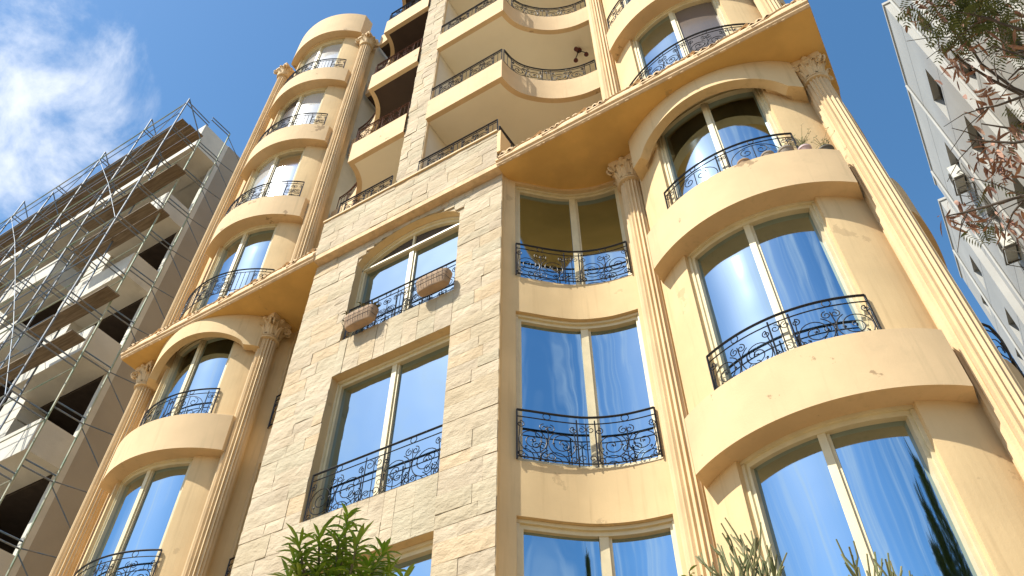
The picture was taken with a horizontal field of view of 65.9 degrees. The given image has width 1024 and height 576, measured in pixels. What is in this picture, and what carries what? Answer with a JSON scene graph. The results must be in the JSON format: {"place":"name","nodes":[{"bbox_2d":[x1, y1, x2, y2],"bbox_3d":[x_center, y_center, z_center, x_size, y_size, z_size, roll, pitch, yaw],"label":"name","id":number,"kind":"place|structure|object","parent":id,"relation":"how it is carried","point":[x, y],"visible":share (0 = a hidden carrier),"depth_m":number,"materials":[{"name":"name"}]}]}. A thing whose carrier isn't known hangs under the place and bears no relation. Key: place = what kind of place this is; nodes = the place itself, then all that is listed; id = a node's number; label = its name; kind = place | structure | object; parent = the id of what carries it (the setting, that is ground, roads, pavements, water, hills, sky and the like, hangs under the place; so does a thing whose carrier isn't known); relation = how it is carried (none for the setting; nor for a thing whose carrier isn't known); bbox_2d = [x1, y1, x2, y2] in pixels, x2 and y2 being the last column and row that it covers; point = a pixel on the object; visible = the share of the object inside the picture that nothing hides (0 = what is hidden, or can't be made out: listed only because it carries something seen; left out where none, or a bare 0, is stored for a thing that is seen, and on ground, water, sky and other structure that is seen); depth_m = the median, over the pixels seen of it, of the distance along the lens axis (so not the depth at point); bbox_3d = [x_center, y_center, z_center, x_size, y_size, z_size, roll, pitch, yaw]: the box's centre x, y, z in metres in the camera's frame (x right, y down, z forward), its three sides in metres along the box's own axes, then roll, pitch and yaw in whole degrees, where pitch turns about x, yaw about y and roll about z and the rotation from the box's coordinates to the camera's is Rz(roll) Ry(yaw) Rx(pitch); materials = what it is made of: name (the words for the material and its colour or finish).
{"place":"outdoors","nodes":[
{"label":"outdoors","id":0,"kind":"place"},
{"bbox_2d":[269,502,414,575],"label":"leafy tree","id":1,"kind":"object","parent":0,"point":[340,564],"visible":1,"depth_m":4.43,"materials":[{"name":"green plant"}]},
{"bbox_2d":[0,0,1023,373],"label":"sky","id":2,"kind":"structure","parent":0,"point":[79,79],"materials":[{"name":"blue"}]},
{"bbox_2d":[681,565,696,575],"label":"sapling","id":3,"kind":"object","parent":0,"point":[692,567],"visible":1,"depth_m":5.16,"materials":[{"name":"green plant"}]},
{"bbox_2d":[695,517,786,575],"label":"pencil cactus","id":4,"kind":"object","parent":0,"point":[748,558],"visible":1,"depth_m":4.86,"materials":[{"name":"green plant"}]},
{"bbox_2d":[835,539,912,575],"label":"pencil cactus","id":5,"kind":"object","parent":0,"point":[889,566],"visible":1,"depth_m":4.60,"materials":[{"name":"green plant"}]},
{"bbox_2d":[896,0,1023,252],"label":"half dry tree","id":6,"kind":"object","parent":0,"point":[976,9],"visible":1,"depth_m":4.65,"materials":[{"name":"brown plant"}]},
{"label":"ground","id":7,"kind":"structure","parent":0,"visible":0},
{"bbox_2d":[0,98,238,575],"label":"scaffolding","id":8,"kind":"object","parent":7,"relation":"on","point":[23,313],"visible":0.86,"depth_m":23.12,"materials":[{"name":"grey metal"}]},
{"bbox_2d":[0,329,85,385],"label":"plank deck","id":9,"kind":"structure","parent":8,"relation":"on","point":[68,340],"depth_m":20.34,"materials":[{"name":"brown wood"}]},
{"bbox_2d":[26,285,119,340],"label":"plank deck","id":10,"kind":"structure","parent":8,"relation":"on","point":[104,295],"depth_m":21.18,"materials":[{"name":"brown wood"}]},
{"bbox_2d":[0,118,202,261],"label":"plank deck","id":11,"kind":"structure","parent":8,"relation":"on","point":[176,141],"depth_m":29.07,"materials":[{"name":"brown wood"}]},
{"bbox_2d":[71,202,169,268],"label":"plank deck","id":12,"kind":"structure","parent":8,"relation":"on","point":[141,219],"depth_m":24.28,"materials":[{"name":"brown wood"}]},
{"bbox_2d":[79,163,185,231],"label":"plank deck","id":13,"kind":"structure","parent":8,"relation":"on","point":[164,178],"depth_m":25.62,"materials":[{"name":"brown wood"}]},
{"bbox_2d":[0,125,239,575],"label":"unfinished building","id":14,"kind":"structure","parent":7,"relation":"on","point":[22,501],"depth_m":22.74,"materials":[{"name":"white paint"}]},
{"bbox_2d":[49,0,1023,575],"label":"apartment building","id":15,"kind":"structure","parent":7,"relation":"on","point":[653,328],"depth_m":10.93,"materials":[{"name":"beige paint"}]},
{"bbox_2d":[81,457,193,575],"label":"window","id":16,"kind":"structure","parent":15,"relation":"in","point":[141,512],"depth_m":12.67,"materials":[{"name":"blue glass"}]},
{"bbox_2d":[147,337,234,422],"bbox_3d":[-6.029,1.797,14.790,1.621,2.318,0.310,-19,-51,17],"label":"window","id":17,"kind":"structure","parent":15,"relation":"in","point":[200,363],"depth_m":14.92,"materials":[{"name":"blue glass"}]},
{"bbox_2d":[196,224,277,310],"bbox_3d":[-6.026,-0.403,17.223,1.621,2.478,0.310,-19,-51,17],"label":"window","id":18,"kind":"structure","parent":15,"relation":"in","point":[249,248],"depth_m":17.45,"materials":[{"name":"blue glass"}]},
{"bbox_2d":[243,148,304,201],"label":"window","id":19,"kind":"structure","parent":15,"relation":"in","point":[284,165],"depth_m":19.95,"materials":[{"name":"beige glass"}]},
{"bbox_2d":[274,88,326,130],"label":"window","id":20,"kind":"structure","parent":15,"relation":"in","point":[310,101],"depth_m":22.40,"materials":[{"name":"beige glass"}]},
{"bbox_2d":[298,39,344,72],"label":"window","id":21,"kind":"structure","parent":15,"relation":"in","point":[330,49],"depth_m":24.85,"materials":[{"name":"beige glass"}]},
{"bbox_2d":[341,300,379,331],"bbox_3d":[-2.357,0.446,12.247,0.771,0.378,0.369,-24,-52,20],"label":"planter box","id":22,"kind":"object","parent":15,"relation":"hanging from","point":[361,317],"visible":1,"depth_m":12.12,"materials":[{"name":"wicker"}]},
{"bbox_2d":[309,334,449,518],"bbox_3d":[-1.675,1.880,10.667,2.150,2.458,0.135,-24,-52,20],"label":"window","id":23,"kind":"structure","parent":15,"relation":"in","point":[401,397],"depth_m":10.82,"materials":[{"name":"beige glass"}]},
{"bbox_2d":[354,539,432,575],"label":"window","id":24,"kind":"structure","parent":15,"relation":"in","point":[420,554],"depth_m":8.87,"materials":[{"name":"blue glass"}]},
{"bbox_2d":[348,217,459,337],"bbox_3d":[-1.673,-0.213,12.981,2.150,2.298,0.135,-24,-52,20],"label":"window","id":25,"kind":"structure","parent":15,"relation":"in","point":[430,246],"depth_m":13.28,"materials":[{"name":"blue glass"}]},
{"bbox_2d":[414,267,452,296],"bbox_3d":[-1.171,-0.072,11.743,0.600,0.247,0.243,-24,-52,20],"label":"planter box","id":26,"kind":"object","parent":15,"relation":"hanging from","point":[433,282],"visible":1,"depth_m":11.67,"materials":[{"name":"wicker"}]},
{"bbox_2d":[515,185,631,284],"bbox_3d":[0.912,-0.818,12.445,1.819,2.358,0.326,-1,-48,1],"label":"window","id":27,"kind":"structure","parent":15,"relation":"in","point":[588,220],"depth_m":12.60,"materials":[{"name":"glass"}]},
{"bbox_2d":[574,47,588,62],"bbox_3d":[1.549,-5.533,18.422,0.388,0.260,0.350,-24,-52,20],"label":"ceiling lamp","id":28,"kind":"object","parent":15,"relation":"attached to","point":[579,50],"visible":1,"depth_m":18.43,"materials":[{"name":"red"}]},
{"bbox_2d":[516,312,662,467],"bbox_3d":[0.910,1.288,10.116,1.819,2.478,0.326,-1,-48,1],"label":"window","id":29,"kind":"structure","parent":15,"relation":"in","point":[595,368],"depth_m":10.20,"materials":[{"name":"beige glass"}]},
{"bbox_2d":[517,517,682,575],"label":"window","id":30,"kind":"structure","parent":15,"relation":"in","point":[651,548],"depth_m":8.49,"materials":[{"name":"blue glass"}]},
{"bbox_2d":[632,0,732,78],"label":"window","id":31,"kind":"structure","parent":15,"relation":"in","point":[686,18],"depth_m":14.13,"materials":[{"name":"glass"}]},
{"bbox_2d":[658,88,786,202],"bbox_3d":[2.965,-2.027,11.322,1.679,2.318,0.338,-24,-52,20],"label":"window","id":32,"kind":"structure","parent":15,"relation":"in","point":[719,121],"depth_m":11.52,"materials":[{"name":"glass"}]},
{"bbox_2d":[737,158,749,163],"bbox_3d":[3.015,-1.584,10.226,0.184,0.101,0.181,-24,-52,20],"label":"flower pot","id":33,"kind":"object","parent":15,"relation":"on","point":[742,160],"visible":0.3,"depth_m":10.20,"materials":[{"name":"ceramic"}]},
{"bbox_2d":[760,150,773,156],"bbox_3d":[3.301,-1.667,10.157,0.184,0.110,0.181,-24,-52,20],"label":"flower pot","id":34,"kind":"object","parent":15,"relation":"on","point":[766,152],"visible":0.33,"depth_m":10.13,"materials":[{"name":"grey ceramic"}]},
{"bbox_2d":[687,200,873,385],"bbox_3d":[2.963,0.066,9.008,1.679,2.478,0.338,-24,-52,20],"label":"window","id":35,"kind":"structure","parent":15,"relation":"in","point":[766,263],"depth_m":9.10,"materials":[{"name":"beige glass"}]},
{"bbox_2d":[773,143,793,152],"bbox_3d":[3.518,-1.777,10.226,0.216,0.360,0.251,22,-52,-19],"label":"flower pot","id":36,"kind":"object","parent":15,"relation":"on","point":[784,147],"visible":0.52,"depth_m":10.10,"materials":[{"name":"grey ceramic"}]},
{"bbox_2d":[790,125,811,149],"bbox_3d":[3.778,-1.879,10.219,0.194,0.488,0.330,6,-48,-5],"label":"flower pot","id":37,"kind":"object","parent":15,"relation":"on","point":[803,145],"visible":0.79,"depth_m":10.18,"materials":[{"name":"white ceramic"}]},
{"bbox_2d":[811,127,834,149],"bbox_3d":[4.069,-1.857,10.217,0.326,0.454,0.223,-24,-52,20],"label":"flower pot","id":38,"kind":"object","parent":15,"relation":"on","point":[826,146],"visible":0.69,"depth_m":10.10,"materials":[{"name":"grey ceramic"}]},
{"bbox_2d":[740,405,994,575],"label":"window","id":39,"kind":"structure","parent":15,"relation":"in","point":[875,479],"depth_m":6.95,"materials":[{"name":"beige glass"}]},
{"bbox_2d":[882,0,1023,372],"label":"grey building","id":40,"kind":"structure","parent":7,"relation":"on","point":[994,282],"depth_m":29.62,"materials":[{"name":"grey"}]},
{"bbox_2d":[936,82,944,102],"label":"window","id":41,"kind":"structure","parent":40,"relation":"in","point":[939,88],"depth_m":29.43,"materials":[{"name":"grey glass"}]},
{"bbox_2d":[947,164,974,196],"bbox_3d":[17.170,-3.956,30.155,0.503,1.561,1.161,-24,-52,20],"label":"air conditioner","id":42,"kind":"object","parent":40,"relation":"attached to","point":[957,178],"visible":0.97,"depth_m":30.28,"materials":[{"name":"grey metal"}]},
{"bbox_2d":[958,182,987,206],"bbox_3d":[17.076,-3.227,29.225,0.586,1.513,0.956,-24,-52,20],"label":"unit bracket","id":43,"kind":"object","parent":40,"relation":"attached to","point":[977,197],"visible":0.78,"depth_m":29.40,"materials":[{"name":"metal"}]},
{"bbox_2d":[975,129,986,153],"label":"window","id":44,"kind":"structure","parent":40,"relation":"in","point":[977,132],"depth_m":26.84,"materials":[{"name":"grey glass"}]},
{"bbox_2d":[982,216,1003,240],"bbox_3d":[17.127,-1.822,27.799,0.586,1.513,0.956,-24,-52,20],"label":"unit bracket","id":45,"kind":"object","parent":40,"relation":"attached to","point":[992,223],"visible":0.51,"depth_m":27.95,"materials":[{"name":"metal"}]},
{"bbox_2d":[996,231,1023,267],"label":"air conditioner","id":46,"kind":"object","parent":40,"relation":"attached to","point":[1010,255],"visible":0.85,"depth_m":27.22,"materials":[{"name":"grey metal"}]},
{"bbox_2d":[1008,28,1023,60],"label":"window","id":47,"kind":"structure","parent":40,"relation":"in","point":[1019,41],"depth_m":20.87,"materials":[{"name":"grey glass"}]}
]}

